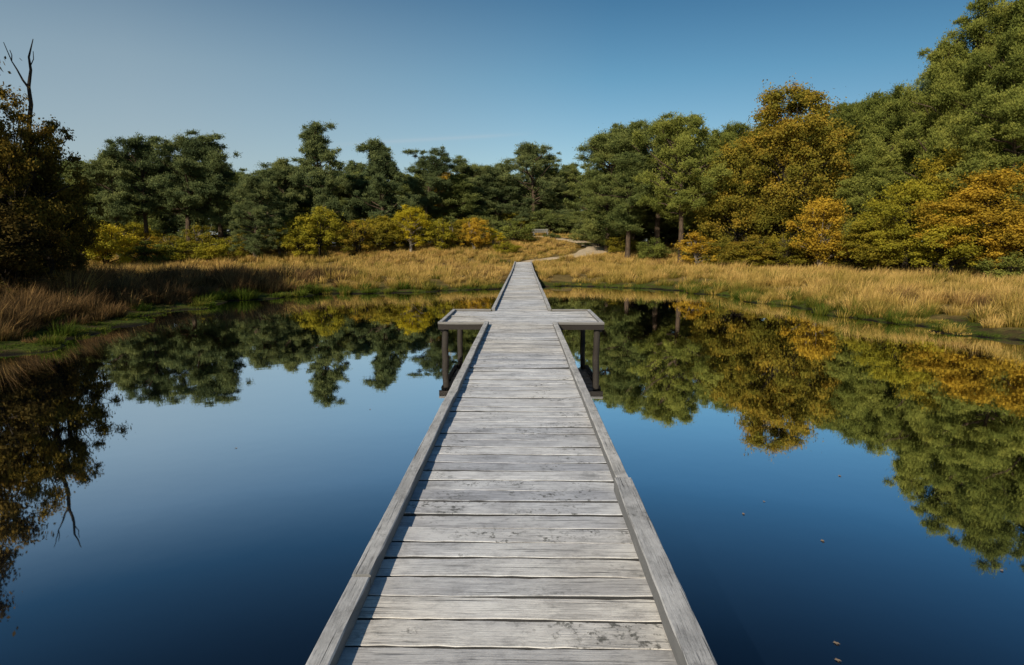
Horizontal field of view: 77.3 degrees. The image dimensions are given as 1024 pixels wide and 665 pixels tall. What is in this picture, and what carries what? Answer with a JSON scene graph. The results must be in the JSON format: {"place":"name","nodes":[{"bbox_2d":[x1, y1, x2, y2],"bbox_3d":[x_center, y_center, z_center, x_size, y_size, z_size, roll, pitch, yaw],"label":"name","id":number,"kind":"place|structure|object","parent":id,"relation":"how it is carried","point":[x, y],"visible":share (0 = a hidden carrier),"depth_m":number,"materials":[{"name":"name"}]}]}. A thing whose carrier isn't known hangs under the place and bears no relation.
{"place":"outdoors","nodes":[
{"label":"outdoors","id":0,"kind":"place"},
{"bbox_2d":[23,179,99,274],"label":"birch tree","id":1,"kind":"object","parent":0,"point":[89,239],"visible":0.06,"depth_m":24.56,"materials":[{"name":"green plant"}]},
{"bbox_2d":[0,0,1018,244],"label":"sky","id":2,"kind":"structure","parent":0,"point":[477,80],"materials":[{"name":"blue"}]},
{"bbox_2d":[0,286,1023,664],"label":"water","id":3,"kind":"structure","parent":0,"point":[216,484],"depth_m":5.94,"materials":[{"name":"liquid"}]},
{"bbox_2d":[0,240,1023,354],"bbox_3d":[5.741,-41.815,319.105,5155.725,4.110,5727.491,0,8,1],"label":"ground","id":4,"kind":"structure","parent":0,"point":[1010,333],"depth_m":21.32,"materials":[{"name":"soil"}]},
{"bbox_2d":[3,39,47,279],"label":"dead tree","id":5,"kind":"object","parent":4,"relation":"on","point":[28,86],"visible":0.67,"depth_m":20.98,"materials":[{"name":"wood"}]},
{"bbox_2d":[0,194,51,300],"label":"shrub","id":6,"kind":"object","parent":4,"relation":"on","point":[5,255],"visible":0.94,"depth_m":17.20,"materials":[{"name":"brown plant"}]},
{"bbox_2d":[0,211,82,291],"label":"shrub","id":7,"kind":"object","parent":4,"relation":"on","point":[42,238],"visible":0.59,"depth_m":18.79,"materials":[{"name":"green plant"}]},
{"bbox_2d":[0,229,91,281],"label":"shrub","id":8,"kind":"object","parent":4,"relation":"on","point":[77,258],"visible":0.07,"depth_m":22.09,"materials":[{"name":"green plant"}]},
{"bbox_2d":[0,85,98,278],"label":"birch tree","id":9,"kind":"object","parent":4,"relation":"on","point":[50,210],"visible":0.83,"depth_m":19.26,"materials":[{"name":"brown plant"}]},
{"bbox_2d":[0,114,114,282],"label":"birch tree","id":10,"kind":"object","parent":4,"relation":"on","point":[76,227],"visible":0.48,"depth_m":20.93,"materials":[{"name":"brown plant"}]},
{"bbox_2d":[55,233,94,275],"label":"shrub","id":11,"kind":"object","parent":4,"relation":"on","point":[81,267],"visible":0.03,"depth_m":23.91,"materials":[{"name":"green plant"}]},
{"bbox_2d":[61,168,113,224],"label":"pine tree","id":12,"kind":"object","parent":4,"relation":"on","point":[97,188],"visible":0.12,"depth_m":60.72,"materials":[{"name":"green plant"}]},
{"bbox_2d":[59,215,120,266],"bbox_3d":[-28.277,-5.866,40.692,4.638,4.164,5.282,7,11,43],"label":"shrub","id":13,"kind":"object","parent":4,"relation":"on","point":[102,236],"visible":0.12,"depth_m":41.18,"materials":[{"name":"green plant"}]},
{"bbox_2d":[64,148,150,255],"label":"pine tree","id":14,"kind":"object","parent":4,"relation":"on","point":[119,214],"visible":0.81,"depth_m":47.97,"materials":[{"name":"green plant"}]},
{"bbox_2d":[85,223,144,264],"bbox_3d":[-27.543,-5.923,43.687,4.340,3.306,4.926,-5,9,-31],"label":"shrub","id":15,"kind":"object","parent":4,"relation":"on","point":[112,230],"visible":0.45,"depth_m":43.52,"materials":[{"name":"yellow plant"}]},
{"bbox_2d":[86,154,177,232],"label":"pine tree","id":16,"kind":"object","parent":4,"relation":"on","point":[153,223],"visible":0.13,"depth_m":60.88,"materials":[{"name":"green plant"}]},
{"bbox_2d":[110,221,154,237],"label":"shrub","id":17,"kind":"object","parent":4,"relation":"on","point":[133,225],"visible":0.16,"depth_m":56.53,"materials":[{"name":"green plant"}]},
{"bbox_2d":[123,231,165,256],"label":"shrub","id":18,"kind":"object","parent":4,"relation":"on","point":[148,238],"visible":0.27,"depth_m":50.33,"materials":[{"name":"green plant"}]},
{"bbox_2d":[101,131,191,250],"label":"pine tree","id":19,"kind":"object","parent":4,"relation":"on","point":[145,165],"visible":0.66,"depth_m":49.20,"materials":[{"name":"green plant"}]},
{"bbox_2d":[119,240,181,262],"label":"shrub","id":20,"kind":"object","parent":4,"relation":"on","point":[143,253],"visible":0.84,"depth_m":46.19,"materials":[{"name":"green plant"}]},
{"bbox_2d":[139,157,216,236],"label":"pine tree","id":21,"kind":"object","parent":4,"relation":"on","point":[180,219],"visible":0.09,"depth_m":62.77,"materials":[{"name":"green plant"}]},
{"bbox_2d":[154,238,208,260],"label":"shrub","id":22,"kind":"object","parent":4,"relation":"on","point":[183,245],"visible":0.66,"depth_m":47.77,"materials":[{"name":"green plant"}]},
{"bbox_2d":[131,129,241,253],"bbox_3d":[-25.717,-11.178,51.115,8.474,10.416,7.888,0,8,3],"label":"pine tree","id":23,"kind":"object","parent":4,"relation":"on","point":[183,165],"visible":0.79,"depth_m":49.59,"materials":[{"name":"green plant"}]},
{"bbox_2d":[178,223,218,253],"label":"shrub","id":24,"kind":"object","parent":4,"relation":"on","point":[199,237],"visible":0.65,"depth_m":50.66,"materials":[{"name":"green plant"}]},
{"bbox_2d":[170,140,242,243],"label":"pine tree","id":25,"kind":"object","parent":4,"relation":"on","point":[220,208],"visible":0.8,"depth_m":50.84,"materials":[{"name":"green plant"}]},
{"bbox_2d":[192,238,247,260],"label":"shrub","id":26,"kind":"object","parent":4,"relation":"on","point":[216,250],"visible":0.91,"depth_m":48.28,"materials":[{"name":"green plant"}]},
{"bbox_2d":[223,173,292,257],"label":"pine tree","id":27,"kind":"object","parent":4,"relation":"on","point":[254,189],"visible":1,"depth_m":48.74,"materials":[{"name":"green plant"}]},
{"bbox_2d":[231,165,295,222],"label":"pine tree","id":28,"kind":"object","parent":4,"relation":"on","point":[282,211],"visible":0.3,"depth_m":61.88,"materials":[{"name":"green plant"}]},
{"bbox_2d":[231,160,316,228],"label":"pine tree","id":29,"kind":"object","parent":4,"relation":"on","point":[301,203],"visible":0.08,"depth_m":66.37,"materials":[{"name":"green plant"}]},
{"bbox_2d":[263,225,288,254],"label":"shrub","id":30,"kind":"object","parent":4,"relation":"on","point":[280,249],"visible":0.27,"depth_m":53.28,"materials":[{"name":"green plant"}]},
{"bbox_2d":[257,157,306,222],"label":"pine tree","id":31,"kind":"object","parent":4,"relation":"on","point":[279,164],"visible":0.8,"depth_m":62.45,"materials":[{"name":"green plant"}]},
{"bbox_2d":[276,226,319,256],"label":"shrub","id":32,"kind":"object","parent":4,"relation":"on","point":[294,237],"visible":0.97,"depth_m":50.31,"materials":[{"name":"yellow plant"}]},
{"bbox_2d":[289,182,317,225],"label":"pine tree","id":33,"kind":"object","parent":4,"relation":"on","point":[305,209],"visible":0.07,"depth_m":68.23,"materials":[{"name":"green plant"}]},
{"bbox_2d":[290,204,344,255],"bbox_3d":[-15.866,-8.331,52.478,4.267,4.430,4.859,-2,8,-14],"label":"shrub","id":34,"kind":"object","parent":4,"relation":"on","point":[320,223],"visible":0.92,"depth_m":51.69,"materials":[{"name":"yellow plant"}]},
{"bbox_2d":[287,119,349,245],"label":"pine tree","id":35,"kind":"object","parent":4,"relation":"on","point":[322,182],"visible":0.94,"depth_m":60.48,"materials":[{"name":"green plant"}]},
{"bbox_2d":[307,170,376,222],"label":"pine tree","id":36,"kind":"object","parent":4,"relation":"on","point":[342,196],"visible":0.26,"depth_m":69.21,"materials":[{"name":"green plant"}]},
{"bbox_2d":[333,159,365,245],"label":"pine tree","id":37,"kind":"object","parent":4,"relation":"on","point":[351,167],"visible":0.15,"depth_m":88.63,"materials":[{"name":"green plant"}]},
{"bbox_2d":[336,173,371,247],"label":"pine tree","id":38,"kind":"object","parent":4,"relation":"on","point":[354,213],"visible":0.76,"depth_m":68.05,"materials":[{"name":"green plant"}]},
{"bbox_2d":[330,220,385,253],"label":"shrub","id":39,"kind":"object","parent":4,"relation":"on","point":[358,239],"visible":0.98,"depth_m":53.44,"materials":[{"name":"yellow plant"}]},
{"bbox_2d":[356,213,404,251],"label":"shrub","id":40,"kind":"object","parent":4,"relation":"on","point":[380,221],"visible":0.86,"depth_m":54.82,"materials":[{"name":"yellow plant"}]},
{"bbox_2d":[348,136,422,219],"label":"pine tree","id":41,"kind":"object","parent":4,"relation":"on","point":[382,167],"visible":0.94,"depth_m":61.53,"materials":[{"name":"green plant"}]},
{"bbox_2d":[367,171,415,222],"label":"pine tree","id":42,"kind":"object","parent":4,"relation":"on","point":[397,193],"visible":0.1,"depth_m":73.76,"materials":[{"name":"green plant"}]},
{"bbox_2d":[388,204,433,251],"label":"birch tree","id":43,"kind":"object","parent":4,"relation":"on","point":[408,214],"visible":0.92,"depth_m":55.31,"materials":[{"name":"yellow plant"}]},
{"bbox_2d":[393,183,441,229],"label":"pine tree","id":44,"kind":"object","parent":4,"relation":"on","point":[421,206],"visible":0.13,"depth_m":72.47,"materials":[{"name":"green plant"}]},
{"bbox_2d":[400,146,469,242],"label":"pine tree","id":45,"kind":"object","parent":4,"relation":"on","point":[438,166],"visible":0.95,"depth_m":67.10,"materials":[{"name":"green plant"}]},
{"bbox_2d":[421,221,457,249],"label":"shrub","id":46,"kind":"object","parent":4,"relation":"on","point":[441,238],"visible":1,"depth_m":55.62,"materials":[{"name":"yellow plant"}]},
{"bbox_2d":[434,221,470,246],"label":"shrub","id":47,"kind":"object","parent":4,"relation":"on","point":[453,226],"visible":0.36,"depth_m":57.75,"materials":[{"name":"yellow plant"}]},
{"bbox_2d":[427,171,500,235],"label":"pine tree","id":48,"kind":"object","parent":4,"relation":"on","point":[458,196],"visible":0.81,"depth_m":69.15,"materials":[{"name":"green plant"}]},
{"bbox_2d":[446,226,482,248],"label":"shrub","id":49,"kind":"object","parent":4,"relation":"on","point":[464,233],"visible":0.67,"depth_m":56.81,"materials":[{"name":"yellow plant"}]},
{"bbox_2d":[444,155,499,215],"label":"pine tree","id":50,"kind":"object","parent":4,"relation":"on","point":[466,168],"visible":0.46,"depth_m":72.94,"materials":[{"name":"green plant"}]},
{"bbox_2d":[457,216,491,248],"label":"shrub","id":51,"kind":"object","parent":4,"relation":"on","point":[473,232],"visible":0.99,"depth_m":56.10,"materials":[{"name":"yellow plant"}]},
{"bbox_2d":[481,227,505,246],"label":"shrub","id":52,"kind":"object","parent":4,"relation":"on","point":[493,235],"visible":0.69,"depth_m":58.14,"materials":[{"name":"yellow plant"}]},
{"bbox_2d":[468,164,535,224],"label":"pine tree","id":53,"kind":"object","parent":4,"relation":"on","point":[493,188],"visible":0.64,"depth_m":73.62,"materials":[{"name":"green plant"}]},
{"bbox_2d":[484,220,519,236],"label":"shrub","id":54,"kind":"object","parent":4,"relation":"on","point":[497,224],"visible":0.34,"depth_m":65.54,"materials":[{"name":"green plant"}]},
{"bbox_2d":[491,241,522,252],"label":"shrub","id":55,"kind":"object","parent":4,"relation":"on","point":[505,247],"visible":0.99,"depth_m":55.07,"materials":[{"name":"green plant"}]},
{"bbox_2d":[306,261,717,664],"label":"boardwalk","id":56,"kind":"structure","parent":4,"relation":"on","point":[515,526],"depth_m":3.07,"materials":[{"name":"grey wood"}]},
{"bbox_2d":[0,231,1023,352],"bbox_3d":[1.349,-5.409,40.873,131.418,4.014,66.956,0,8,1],"label":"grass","id":57,"kind":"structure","parent":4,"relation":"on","point":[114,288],"depth_m":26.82,"materials":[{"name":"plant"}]},
{"bbox_2d":[494,184,530,216],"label":"pine tree","id":58,"kind":"object","parent":4,"relation":"on","point":[522,193],"visible":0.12,"depth_m":77.14,"materials":[{"name":"green plant"}]},
{"bbox_2d":[496,219,535,240],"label":"shrub","id":59,"kind":"object","parent":4,"relation":"on","point":[513,232],"visible":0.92,"depth_m":60.89,"materials":[{"name":"green plant"}]},
{"bbox_2d":[496,141,564,233],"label":"pine tree","id":60,"kind":"object","parent":4,"relation":"on","point":[528,154],"visible":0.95,"depth_m":75.11,"materials":[{"name":"green plant"}]},
{"bbox_2d":[515,164,555,209],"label":"pine tree","id":61,"kind":"object","parent":4,"relation":"on","point":[521,175],"visible":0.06,"depth_m":81.49,"materials":[{"name":"green plant"}]},
{"bbox_2d":[526,174,573,231],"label":"pine tree","id":62,"kind":"object","parent":4,"relation":"on","point":[558,190],"visible":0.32,"depth_m":77.42,"materials":[{"name":"green plant"}]},
{"bbox_2d":[529,208,571,232],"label":"shrub","id":63,"kind":"object","parent":4,"relation":"on","point":[547,220],"visible":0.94,"depth_m":73.34,"materials":[{"name":"green plant"}]},
{"bbox_2d":[535,165,583,210],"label":"pine tree","id":64,"kind":"object","parent":4,"relation":"on","point":[571,175],"visible":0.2,"depth_m":78.07,"materials":[{"name":"green plant"}]},
{"bbox_2d":[556,210,586,233],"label":"shrub","id":65,"kind":"object","parent":4,"relation":"on","point":[568,218],"visible":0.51,"depth_m":74.18,"materials":[{"name":"green plant"}]},
{"bbox_2d":[559,161,585,211],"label":"pine tree","id":66,"kind":"object","parent":4,"relation":"on","point":[570,169],"visible":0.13,"depth_m":81.27,"materials":[{"name":"green plant"}]},
{"bbox_2d":[555,178,604,235],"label":"pine tree","id":67,"kind":"object","parent":4,"relation":"on","point":[575,221],"visible":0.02,"depth_m":62.48,"materials":[{"name":"green plant"}]},
{"bbox_2d":[572,231,617,245],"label":"shrub","id":68,"kind":"object","parent":4,"relation":"on","point":[583,237],"visible":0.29,"depth_m":59.08,"materials":[{"name":"green plant"}]},
{"bbox_2d":[561,130,663,251],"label":"pine tree","id":69,"kind":"object","parent":4,"relation":"on","point":[599,144],"visible":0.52,"depth_m":54.98,"materials":[{"name":"green plant"}]},
{"bbox_2d":[576,151,657,259],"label":"pine tree","id":70,"kind":"object","parent":4,"relation":"on","point":[627,164],"visible":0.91,"depth_m":49.20,"materials":[{"name":"green plant"}]},
{"bbox_2d":[601,234,639,252],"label":"shrub","id":71,"kind":"object","parent":4,"relation":"on","point":[620,243],"visible":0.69,"depth_m":54.14,"materials":[{"name":"green plant"}]},
{"bbox_2d":[583,119,675,240],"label":"pine tree","id":72,"kind":"object","parent":4,"relation":"on","point":[649,218],"visible":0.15,"depth_m":55.05,"materials":[{"name":"green plant"}]},
{"bbox_2d":[636,237,673,260],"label":"shrub","id":73,"kind":"object","parent":4,"relation":"on","point":[656,249],"visible":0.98,"depth_m":50.00,"materials":[{"name":"green plant"}]},
{"bbox_2d":[609,111,716,244],"bbox_3d":[12.399,-12.257,52.625,9.604,12.051,8.940,5,9,32],"label":"pine tree","id":74,"kind":"object","parent":4,"relation":"on","point":[624,138],"visible":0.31,"depth_m":51.95,"materials":[{"name":"green plant"}]},
{"bbox_2d":[643,174,701,245],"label":"pine tree","id":75,"kind":"object","parent":4,"relation":"on","point":[668,235],"visible":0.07,"depth_m":58.42,"materials":[{"name":"green plant"}]},
{"bbox_2d":[630,111,741,263],"bbox_3d":[12.264,-10.256,45.714,7.648,11.133,7.390,-6,9,-36],"label":"pine tree","id":76,"kind":"object","parent":4,"relation":"on","point":[683,144],"visible":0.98,"depth_m":45.29,"materials":[{"name":"green plant"}]},
{"bbox_2d":[671,230,721,264],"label":"shrub","id":77,"kind":"object","parent":4,"relation":"on","point":[694,248],"visible":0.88,"depth_m":44.89,"materials":[{"name":"yellow plant"}]},
{"bbox_2d":[668,129,745,241],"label":"pine tree","id":78,"kind":"object","parent":4,"relation":"on","point":[689,224],"visible":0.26,"depth_m":51.52,"materials":[{"name":"green plant"}]},
{"bbox_2d":[696,236,744,265],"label":"shrub","id":79,"kind":"object","parent":4,"relation":"on","point":[722,244],"visible":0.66,"depth_m":44.39,"materials":[{"name":"green plant"}]},
{"bbox_2d":[700,118,769,180],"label":"pine tree","id":80,"kind":"object","parent":4,"relation":"on","point":[738,128],"visible":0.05,"depth_m":52.47,"materials":[{"name":"green plant"}]},
{"bbox_2d":[689,139,801,244],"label":"oak tree","id":81,"kind":"object","parent":4,"relation":"on","point":[745,205],"visible":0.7,"depth_m":44.87,"materials":[{"name":"green plant"}]},
{"bbox_2d":[717,233,782,266],"bbox_3d":[16.679,-5.527,43.707,3.819,2.578,4.335,-5,9,-33],"label":"shrub","id":82,"kind":"object","parent":4,"relation":"on","point":[748,243],"visible":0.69,"depth_m":43.18,"materials":[{"name":"yellow plant"}]},
{"bbox_2d":[725,242,783,266],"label":"shrub","id":83,"kind":"object","parent":4,"relation":"on","point":[757,258],"visible":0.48,"depth_m":43.06,"materials":[{"name":"green plant"}]},
{"bbox_2d":[761,230,815,266],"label":"shrub","id":84,"kind":"object","parent":4,"relation":"on","point":[790,255],"visible":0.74,"depth_m":41.60,"materials":[{"name":"green plant"}]},
{"bbox_2d":[706,73,873,241],"bbox_3d":[19.410,-11.551,46.084,11.264,13.408,11.404,-4,9,-29],"label":"oak tree","id":85,"kind":"object","parent":4,"relation":"on","point":[792,156],"visible":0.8,"depth_m":43.82,"materials":[{"name":"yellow plant"}]},
{"bbox_2d":[782,192,852,266],"bbox_3d":[19.582,-6.145,39.716,4.267,5.028,4.859,-3,8,-18],"label":"shrub","id":86,"kind":"object","parent":4,"relation":"on","point":[816,232],"visible":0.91,"depth_m":39.52,"materials":[{"name":"yellow plant"}]},
{"bbox_2d":[800,102,861,214],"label":"pine tree","id":87,"kind":"object","parent":4,"relation":"on","point":[839,108],"visible":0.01,"depth_m":51.33,"materials":[{"name":"green plant"}]},
{"bbox_2d":[797,112,865,213],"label":"pine tree","id":88,"kind":"object","parent":4,"relation":"on","point":[842,124],"visible":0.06,"depth_m":50.39,"materials":[{"name":"green plant"}]},
{"bbox_2d":[821,209,865,268],"bbox_3d":[20.645,-5.612,39.441,3.169,3.903,3.569,3,8,19],"label":"shrub","id":89,"kind":"object","parent":4,"relation":"on","point":[844,261],"visible":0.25,"depth_m":39.33,"materials":[{"name":"green plant"}]},
{"bbox_2d":[833,93,913,215],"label":"pine tree","id":90,"kind":"object","parent":4,"relation":"on","point":[849,107],"visible":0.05,"depth_m":49.53,"materials":[{"name":"green plant"}]},
{"bbox_2d":[836,215,914,269],"bbox_3d":[20.432,-4.882,35.876,4.082,3.585,4.648,4,9,27],"label":"shrub","id":91,"kind":"object","parent":4,"relation":"on","point":[867,252],"visible":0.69,"depth_m":35.62,"materials":[{"name":"green plant"}]},
{"bbox_2d":[827,81,926,228],"bbox_3d":[26.690,-11.227,46.026,7.993,12.748,7.326,-5,9,-33],"label":"pine tree","id":92,"kind":"object","parent":4,"relation":"on","point":[882,116],"visible":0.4,"depth_m":44.93,"materials":[{"name":"green plant"}]},
{"bbox_2d":[822,133,938,266],"bbox_3d":[22.616,-8.017,39.648,7.616,8.618,6.186,-4,9,-30],"label":"pine tree","id":93,"kind":"object","parent":4,"relation":"on","point":[874,161],"visible":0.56,"depth_m":39.37,"materials":[{"name":"green plant"}]},
{"bbox_2d":[839,173,968,272],"bbox_3d":[21.890,-5.917,35.524,6.704,5.679,6.353,-1,8,-5],"label":"oak tree","id":94,"kind":"object","parent":4,"relation":"on","point":[908,197],"visible":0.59,"depth_m":34.75,"materials":[{"name":"green plant"}]},
{"bbox_2d":[892,68,961,247],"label":"pine tree","id":95,"kind":"object","parent":4,"relation":"on","point":[922,87],"visible":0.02,"depth_m":49.77,"materials":[{"name":"green plant"}]},
{"bbox_2d":[879,27,980,263],"bbox_3d":[28.162,-11.870,42.463,7.868,15.493,6.681,-4,8,-26],"label":"pine tree","id":96,"kind":"object","parent":4,"relation":"on","point":[939,129],"visible":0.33,"depth_m":40.98,"materials":[{"name":"green plant"}]},
{"bbox_2d":[895,143,971,258],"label":"oak tree","id":97,"kind":"object","parent":4,"relation":"on","point":[954,157],"visible":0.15,"depth_m":36.65,"materials":[{"name":"green plant"}]},
{"bbox_2d":[893,212,999,274],"bbox_3d":[21.689,-4.448,32.271,3.896,3.479,4.436,-4,9,-27],"label":"shrub","id":98,"kind":"object","parent":4,"relation":"on","point":[958,252],"visible":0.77,"depth_m":31.66,"materials":[{"name":"green plant"}]},
{"bbox_2d":[898,0,1018,260],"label":"pine tree","id":99,"kind":"object","parent":4,"relation":"on","point":[986,30],"visible":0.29,"depth_m":39.46,"materials":[{"name":"green plant"}]},
{"bbox_2d":[900,166,1023,277],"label":"oak tree","id":100,"kind":"object","parent":4,"relation":"on","point":[983,207],"visible":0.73,"depth_m":30.81,"materials":[{"name":"yellow plant"}]},
{"bbox_2d":[935,84,1023,268],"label":"pine tree","id":101,"kind":"object","parent":4,"relation":"on","point":[1002,113],"visible":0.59,"depth_m":32.65,"materials":[{"name":"green plant"}]},
{"bbox_2d":[951,0,1023,259],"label":"pine tree","id":102,"kind":"object","parent":4,"relation":"on","point":[993,77],"visible":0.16,"depth_m":36.94,"materials":[{"name":"green plant"}]},
{"bbox_2d":[970,204,1023,270],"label":"shrub","id":103,"kind":"object","parent":4,"relation":"on","point":[1014,234],"visible":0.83,"depth_m":29.28,"materials":[{"name":"yellow plant"}]},
{"bbox_2d":[972,250,1023,278],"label":"shrub","id":104,"kind":"object","parent":4,"relation":"on","point":[985,263],"visible":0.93,"depth_m":28.94,"materials":[{"name":"green plant"}]},
{"bbox_2d":[990,42,1023,167],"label":"pine tree","id":105,"kind":"object","parent":4,"relation":"on","point":[1016,61],"visible":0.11,"depth_m":35.30,"materials":[{"name":"green plant"}]},
{"bbox_2d":[522,236,604,261],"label":"path","id":106,"kind":"structure","parent":0,"point":[591,248],"depth_m":57.33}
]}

